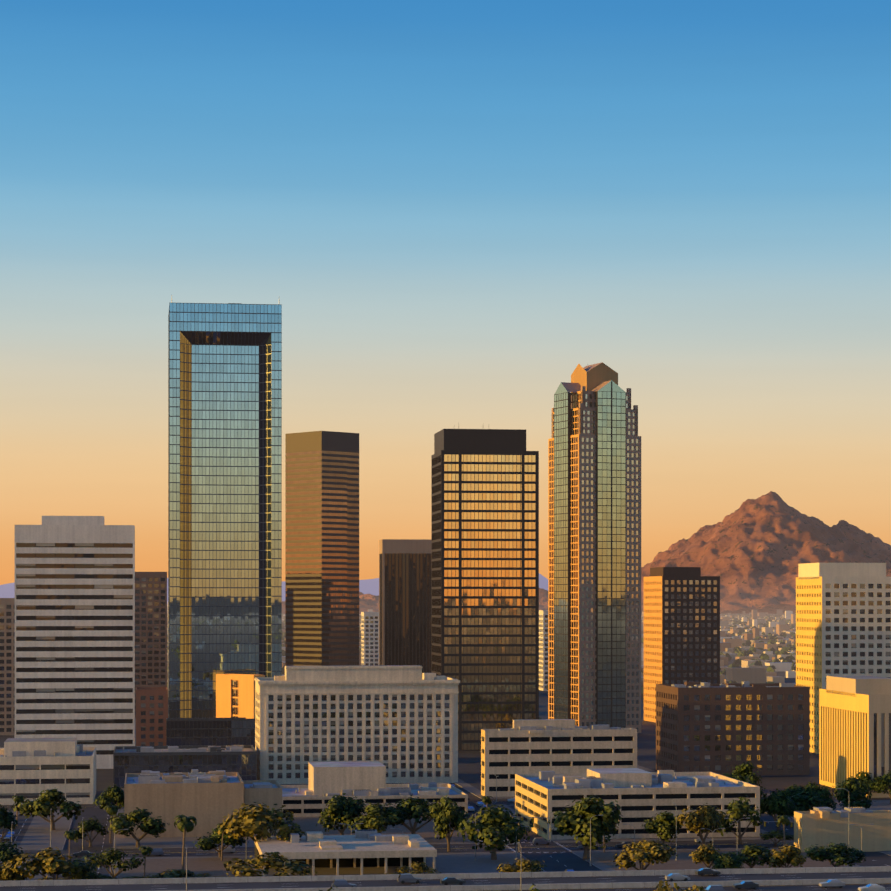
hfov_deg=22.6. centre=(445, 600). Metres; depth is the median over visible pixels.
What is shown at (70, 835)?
palm tree
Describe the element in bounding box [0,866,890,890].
freeway overpass
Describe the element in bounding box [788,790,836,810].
tree
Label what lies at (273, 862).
bush
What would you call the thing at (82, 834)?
street light
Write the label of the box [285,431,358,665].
banded tower
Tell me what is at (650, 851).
tree
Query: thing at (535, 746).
garage building
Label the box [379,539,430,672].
dark tower
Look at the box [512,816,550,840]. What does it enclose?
traffic signal
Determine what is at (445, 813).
tree
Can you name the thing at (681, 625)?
brown building tower
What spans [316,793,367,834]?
tree
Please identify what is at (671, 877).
car
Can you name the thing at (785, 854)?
bush
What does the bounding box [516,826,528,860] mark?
street light
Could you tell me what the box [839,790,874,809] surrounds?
tree
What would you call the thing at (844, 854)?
bush
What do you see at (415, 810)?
tree
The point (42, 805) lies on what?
tree
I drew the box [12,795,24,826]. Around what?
palm tree
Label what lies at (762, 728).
brown building
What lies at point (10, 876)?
bush
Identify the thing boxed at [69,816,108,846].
tree
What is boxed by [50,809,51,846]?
street light
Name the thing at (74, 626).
white building slab
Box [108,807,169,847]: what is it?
tree
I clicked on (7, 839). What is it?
car
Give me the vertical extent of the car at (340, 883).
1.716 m
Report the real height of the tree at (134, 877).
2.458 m
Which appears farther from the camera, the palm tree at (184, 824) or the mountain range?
the mountain range
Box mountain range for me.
[0,573,547,603]
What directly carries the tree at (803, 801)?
on the asphalt road
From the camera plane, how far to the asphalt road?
551.13 m
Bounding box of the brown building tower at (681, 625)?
[644,567,719,721]
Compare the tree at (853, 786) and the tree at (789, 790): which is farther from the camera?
the tree at (789, 790)
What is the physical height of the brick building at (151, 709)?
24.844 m
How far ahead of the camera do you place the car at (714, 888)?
399.25 m
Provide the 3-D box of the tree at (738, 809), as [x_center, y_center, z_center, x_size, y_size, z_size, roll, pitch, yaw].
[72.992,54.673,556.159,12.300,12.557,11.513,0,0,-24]
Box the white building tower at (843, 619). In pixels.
[796,563,890,753]
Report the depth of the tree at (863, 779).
683.54 m
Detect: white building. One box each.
[361,612,378,664]
[539,610,547,690]
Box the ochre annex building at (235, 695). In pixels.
[216,674,264,718]
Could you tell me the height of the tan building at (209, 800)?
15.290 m
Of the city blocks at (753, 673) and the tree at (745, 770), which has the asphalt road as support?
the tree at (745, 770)
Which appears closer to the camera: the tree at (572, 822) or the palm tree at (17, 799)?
the tree at (572, 822)
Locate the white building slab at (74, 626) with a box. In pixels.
[15,516,134,768]
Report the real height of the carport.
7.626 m
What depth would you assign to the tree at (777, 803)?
577.89 m
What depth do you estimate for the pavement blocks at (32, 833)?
561.36 m
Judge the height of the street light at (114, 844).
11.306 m
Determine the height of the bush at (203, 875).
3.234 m
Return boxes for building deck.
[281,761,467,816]
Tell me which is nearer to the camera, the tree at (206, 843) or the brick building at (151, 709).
the tree at (206, 843)
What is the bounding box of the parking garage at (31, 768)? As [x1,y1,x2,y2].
[0,738,95,804]
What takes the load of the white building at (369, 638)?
on the asphalt road
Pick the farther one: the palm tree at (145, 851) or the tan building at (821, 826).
the tan building at (821, 826)
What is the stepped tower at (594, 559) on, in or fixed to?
on the asphalt road
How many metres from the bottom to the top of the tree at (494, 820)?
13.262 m
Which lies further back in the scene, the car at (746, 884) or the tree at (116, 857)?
the tree at (116, 857)
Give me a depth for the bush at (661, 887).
332.72 m
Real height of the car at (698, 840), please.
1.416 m
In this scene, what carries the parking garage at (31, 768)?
on the asphalt road
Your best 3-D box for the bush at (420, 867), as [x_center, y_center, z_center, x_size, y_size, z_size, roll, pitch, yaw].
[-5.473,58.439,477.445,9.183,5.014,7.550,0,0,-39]
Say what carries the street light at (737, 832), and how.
on the asphalt road
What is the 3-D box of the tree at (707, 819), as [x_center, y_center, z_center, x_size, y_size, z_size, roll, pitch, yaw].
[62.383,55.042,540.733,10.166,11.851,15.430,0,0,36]
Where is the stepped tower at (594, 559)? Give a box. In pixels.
[548,362,640,732]
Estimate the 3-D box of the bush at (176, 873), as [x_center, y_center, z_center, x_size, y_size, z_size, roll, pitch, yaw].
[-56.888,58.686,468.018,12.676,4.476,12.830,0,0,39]
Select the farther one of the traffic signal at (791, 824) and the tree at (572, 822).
the traffic signal at (791, 824)
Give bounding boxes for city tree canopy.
[167,613,795,698]
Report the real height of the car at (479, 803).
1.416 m
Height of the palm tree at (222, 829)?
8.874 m
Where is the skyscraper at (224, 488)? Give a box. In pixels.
[168,303,281,717]
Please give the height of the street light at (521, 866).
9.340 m
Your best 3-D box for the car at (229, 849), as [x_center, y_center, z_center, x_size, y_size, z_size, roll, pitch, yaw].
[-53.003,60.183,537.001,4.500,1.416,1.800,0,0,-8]
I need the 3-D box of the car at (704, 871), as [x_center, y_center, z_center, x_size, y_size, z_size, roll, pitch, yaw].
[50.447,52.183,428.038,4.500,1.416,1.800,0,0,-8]
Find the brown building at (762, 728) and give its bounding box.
[656,681,809,775]
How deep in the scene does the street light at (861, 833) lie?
518.14 m
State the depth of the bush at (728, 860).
482.83 m
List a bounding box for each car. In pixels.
[3,837,10,843]
[73,850,91,856]
[147,848,163,855]
[216,847,234,852]
[332,879,356,886]
[397,873,421,883]
[440,877,464,884]
[468,806,474,811]
[476,801,483,806]
[533,837,551,844]
[615,842,632,847]
[665,873,689,881]
[695,837,713,842]
[695,868,720,875]
[699,885,724,890]
[732,881,758,889]
[819,879,844,887]
[858,884,884,890]
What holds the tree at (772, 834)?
on the asphalt road
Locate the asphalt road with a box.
[0,678,890,877]
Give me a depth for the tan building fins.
702.67 m
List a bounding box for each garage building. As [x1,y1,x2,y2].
[481,719,636,796]
[515,768,759,839]
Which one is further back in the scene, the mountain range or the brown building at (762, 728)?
the mountain range
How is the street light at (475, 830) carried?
on the asphalt road
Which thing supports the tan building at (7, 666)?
on the asphalt road
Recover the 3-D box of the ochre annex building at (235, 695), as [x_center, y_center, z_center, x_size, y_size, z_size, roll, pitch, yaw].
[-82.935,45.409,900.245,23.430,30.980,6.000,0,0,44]
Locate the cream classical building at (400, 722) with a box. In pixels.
[254,665,459,783]
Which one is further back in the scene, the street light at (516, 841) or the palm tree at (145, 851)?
the street light at (516, 841)
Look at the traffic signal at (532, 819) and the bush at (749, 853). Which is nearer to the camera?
the bush at (749, 853)
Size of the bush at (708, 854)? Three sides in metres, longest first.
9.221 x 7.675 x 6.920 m
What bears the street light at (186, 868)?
on the freeway overpass
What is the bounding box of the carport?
[255,830,436,875]
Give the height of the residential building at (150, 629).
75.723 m
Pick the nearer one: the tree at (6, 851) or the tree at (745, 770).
the tree at (6, 851)
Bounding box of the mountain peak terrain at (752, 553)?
[282,491,890,615]
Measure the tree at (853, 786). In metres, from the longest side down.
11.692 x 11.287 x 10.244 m
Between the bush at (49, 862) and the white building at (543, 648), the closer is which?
the bush at (49, 862)
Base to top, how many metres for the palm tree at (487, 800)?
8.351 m
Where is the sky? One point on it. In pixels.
(450, 209)
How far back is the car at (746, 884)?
407.51 m
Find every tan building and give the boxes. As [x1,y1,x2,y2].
[0,598,14,734]
[124,769,243,837]
[794,807,890,851]
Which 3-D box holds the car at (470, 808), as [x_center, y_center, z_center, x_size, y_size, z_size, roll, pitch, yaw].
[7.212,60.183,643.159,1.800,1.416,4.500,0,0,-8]
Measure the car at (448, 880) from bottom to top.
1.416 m
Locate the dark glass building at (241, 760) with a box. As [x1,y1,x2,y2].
[113,745,256,787]
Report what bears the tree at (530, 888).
on the asphalt road
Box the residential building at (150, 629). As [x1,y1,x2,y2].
[135,572,166,717]
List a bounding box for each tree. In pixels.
[0,804,17,845]
[0,840,23,864]
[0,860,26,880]
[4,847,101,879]
[11,789,86,829]
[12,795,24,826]
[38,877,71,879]
[64,831,75,859]
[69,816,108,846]
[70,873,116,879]
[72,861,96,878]
[84,848,145,877]
[93,784,123,817]
[104,805,119,842]
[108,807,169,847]
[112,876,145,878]
[139,846,152,876]
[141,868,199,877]
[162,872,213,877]
[174,814,196,869]
[193,828,248,857]
[216,823,228,860]
[217,802,305,842]
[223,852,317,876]
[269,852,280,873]
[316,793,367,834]
[346,802,406,832]
[383,795,439,833]
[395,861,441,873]
[430,795,469,851]
[457,804,533,859]
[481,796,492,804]
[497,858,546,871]
[529,883,539,890]
[547,794,622,859]
[613,838,677,869]
[642,811,682,845]
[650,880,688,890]
[675,803,727,849]
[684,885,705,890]
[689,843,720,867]
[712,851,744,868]
[716,795,762,843]
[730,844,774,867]
[731,760,761,785]
[732,774,749,780]
[743,779,766,797]
[759,829,793,845]
[760,788,798,832]
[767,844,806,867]
[777,815,791,845]
[781,784,807,796]
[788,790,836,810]
[789,793,825,816]
[790,782,832,803]
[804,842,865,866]
[832,776,873,801]
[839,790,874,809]
[845,771,888,798]
[874,770,890,804]
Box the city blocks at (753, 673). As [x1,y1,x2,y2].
[167,609,795,686]
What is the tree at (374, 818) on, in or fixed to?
on the asphalt road
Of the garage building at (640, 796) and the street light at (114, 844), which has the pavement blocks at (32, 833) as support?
the garage building at (640, 796)
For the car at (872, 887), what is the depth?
403.15 m
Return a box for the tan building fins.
[819,676,890,797]
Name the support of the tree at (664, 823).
on the asphalt road
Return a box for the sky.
[0,0,890,584]
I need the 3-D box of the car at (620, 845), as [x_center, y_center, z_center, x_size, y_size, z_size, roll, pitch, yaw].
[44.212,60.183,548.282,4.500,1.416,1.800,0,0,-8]
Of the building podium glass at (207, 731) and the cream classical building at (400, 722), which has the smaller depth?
the cream classical building at (400, 722)
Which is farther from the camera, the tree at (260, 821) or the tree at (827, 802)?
the tree at (827, 802)
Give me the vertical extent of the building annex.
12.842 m
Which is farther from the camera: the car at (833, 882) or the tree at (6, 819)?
the tree at (6, 819)
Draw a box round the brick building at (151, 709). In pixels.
[136,687,167,745]
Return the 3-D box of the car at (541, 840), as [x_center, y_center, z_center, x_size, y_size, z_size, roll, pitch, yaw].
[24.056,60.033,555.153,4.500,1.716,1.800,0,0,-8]
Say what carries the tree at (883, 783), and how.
on the asphalt road
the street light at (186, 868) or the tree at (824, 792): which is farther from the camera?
the tree at (824, 792)
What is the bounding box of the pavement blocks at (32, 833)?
[0,703,890,879]
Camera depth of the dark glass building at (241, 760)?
724.51 m
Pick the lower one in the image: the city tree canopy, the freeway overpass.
the freeway overpass
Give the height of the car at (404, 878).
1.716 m
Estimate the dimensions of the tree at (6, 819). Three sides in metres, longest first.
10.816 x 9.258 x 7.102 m
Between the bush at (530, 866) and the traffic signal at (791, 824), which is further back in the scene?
the traffic signal at (791, 824)
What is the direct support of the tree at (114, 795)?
on the asphalt road
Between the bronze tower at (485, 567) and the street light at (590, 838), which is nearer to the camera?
the street light at (590, 838)
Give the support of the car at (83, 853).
on the asphalt road
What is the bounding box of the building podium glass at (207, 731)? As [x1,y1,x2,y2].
[166,717,254,747]
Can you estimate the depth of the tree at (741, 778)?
667.74 m
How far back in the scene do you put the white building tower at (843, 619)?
879.91 m
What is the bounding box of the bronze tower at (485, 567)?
[431,429,538,750]
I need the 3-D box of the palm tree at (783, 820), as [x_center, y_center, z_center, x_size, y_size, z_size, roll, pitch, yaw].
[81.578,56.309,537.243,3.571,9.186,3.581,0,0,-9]
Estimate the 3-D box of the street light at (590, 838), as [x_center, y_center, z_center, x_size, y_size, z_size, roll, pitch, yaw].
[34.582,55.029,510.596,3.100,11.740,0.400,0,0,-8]
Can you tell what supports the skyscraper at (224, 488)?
on the asphalt road
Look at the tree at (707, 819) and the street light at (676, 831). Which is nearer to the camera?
the street light at (676, 831)
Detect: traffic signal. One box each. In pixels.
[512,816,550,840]
[764,821,792,827]
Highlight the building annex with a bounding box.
[243,780,281,834]
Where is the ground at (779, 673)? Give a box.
[167,604,788,677]
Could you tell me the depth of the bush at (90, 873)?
470.87 m
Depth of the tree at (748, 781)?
653.79 m
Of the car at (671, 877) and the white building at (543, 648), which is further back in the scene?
the white building at (543, 648)
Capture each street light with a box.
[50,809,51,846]
[82,817,83,849]
[114,829,127,874]
[185,847,186,890]
[475,810,487,860]
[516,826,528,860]
[517,842,521,890]
[590,815,602,865]
[673,803,676,859]
[724,818,749,854]
[849,824,873,861]
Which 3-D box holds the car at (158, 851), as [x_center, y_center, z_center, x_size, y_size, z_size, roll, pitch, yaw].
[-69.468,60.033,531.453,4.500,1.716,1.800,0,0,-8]
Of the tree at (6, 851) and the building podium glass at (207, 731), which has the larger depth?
the building podium glass at (207, 731)

